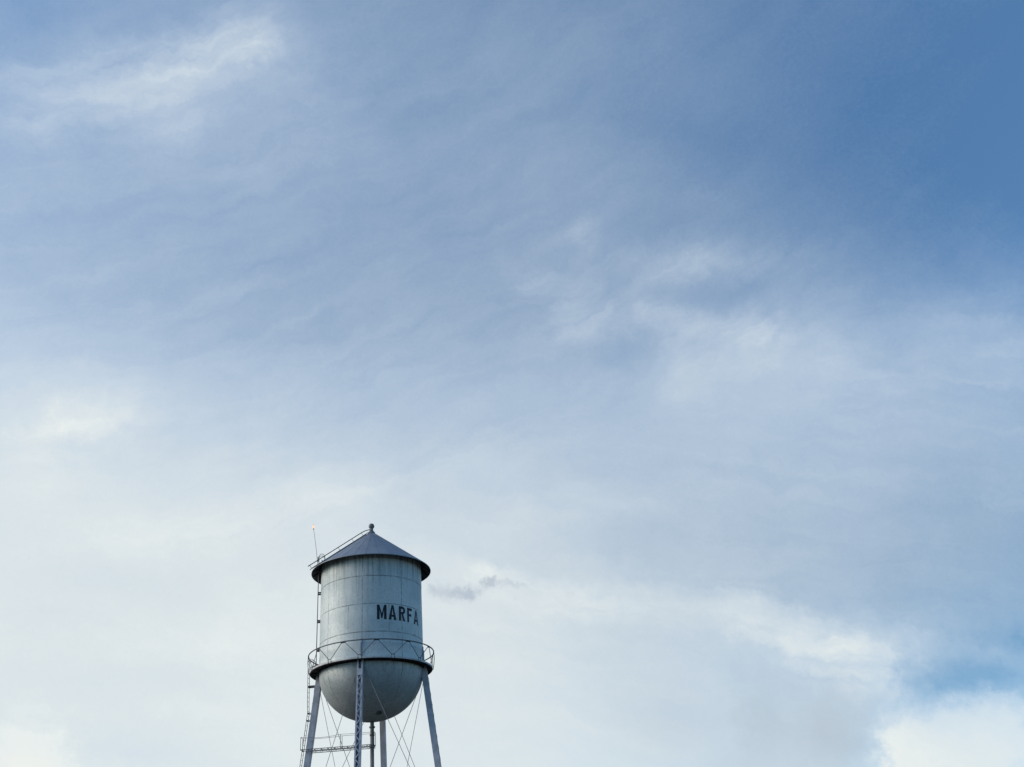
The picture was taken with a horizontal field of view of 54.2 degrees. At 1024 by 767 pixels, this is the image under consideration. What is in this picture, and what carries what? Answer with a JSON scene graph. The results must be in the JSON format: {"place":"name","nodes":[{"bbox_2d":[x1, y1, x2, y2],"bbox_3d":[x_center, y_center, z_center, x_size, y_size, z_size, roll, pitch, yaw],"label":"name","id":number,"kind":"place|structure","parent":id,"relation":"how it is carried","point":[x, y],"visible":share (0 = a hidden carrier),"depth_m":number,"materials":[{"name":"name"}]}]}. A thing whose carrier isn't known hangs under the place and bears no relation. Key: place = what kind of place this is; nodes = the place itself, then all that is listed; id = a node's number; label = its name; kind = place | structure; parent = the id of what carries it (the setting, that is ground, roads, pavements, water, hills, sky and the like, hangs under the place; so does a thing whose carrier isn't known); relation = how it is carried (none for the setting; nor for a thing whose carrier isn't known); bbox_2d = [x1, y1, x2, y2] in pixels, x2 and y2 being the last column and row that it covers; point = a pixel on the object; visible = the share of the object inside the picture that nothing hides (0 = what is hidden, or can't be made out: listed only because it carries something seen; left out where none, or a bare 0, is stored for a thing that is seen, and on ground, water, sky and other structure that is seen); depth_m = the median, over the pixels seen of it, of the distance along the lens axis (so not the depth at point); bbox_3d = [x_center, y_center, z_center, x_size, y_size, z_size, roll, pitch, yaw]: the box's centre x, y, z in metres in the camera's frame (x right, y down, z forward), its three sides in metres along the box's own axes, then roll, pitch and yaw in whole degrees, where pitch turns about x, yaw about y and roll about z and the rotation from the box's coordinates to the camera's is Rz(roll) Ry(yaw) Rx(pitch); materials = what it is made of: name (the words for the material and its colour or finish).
{"place":"outdoors","nodes":[
{"label":"outdoors","id":0,"kind":"place"},
{"bbox_2d":[0,0,1023,766],"label":"sky","id":1,"kind":"structure","parent":0,"point":[678,345],"materials":[{"name":"blue"}]},
{"label":"ground","id":2,"kind":"structure","parent":0,"visible":0},
{"bbox_2d":[300,523,441,766],"bbox_3d":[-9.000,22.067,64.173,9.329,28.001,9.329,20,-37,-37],"label":"water tower","id":3,"kind":"structure","parent":2,"relation":"on","point":[372,666],"depth_m":64.48,"materials":[{"name":"metal"}]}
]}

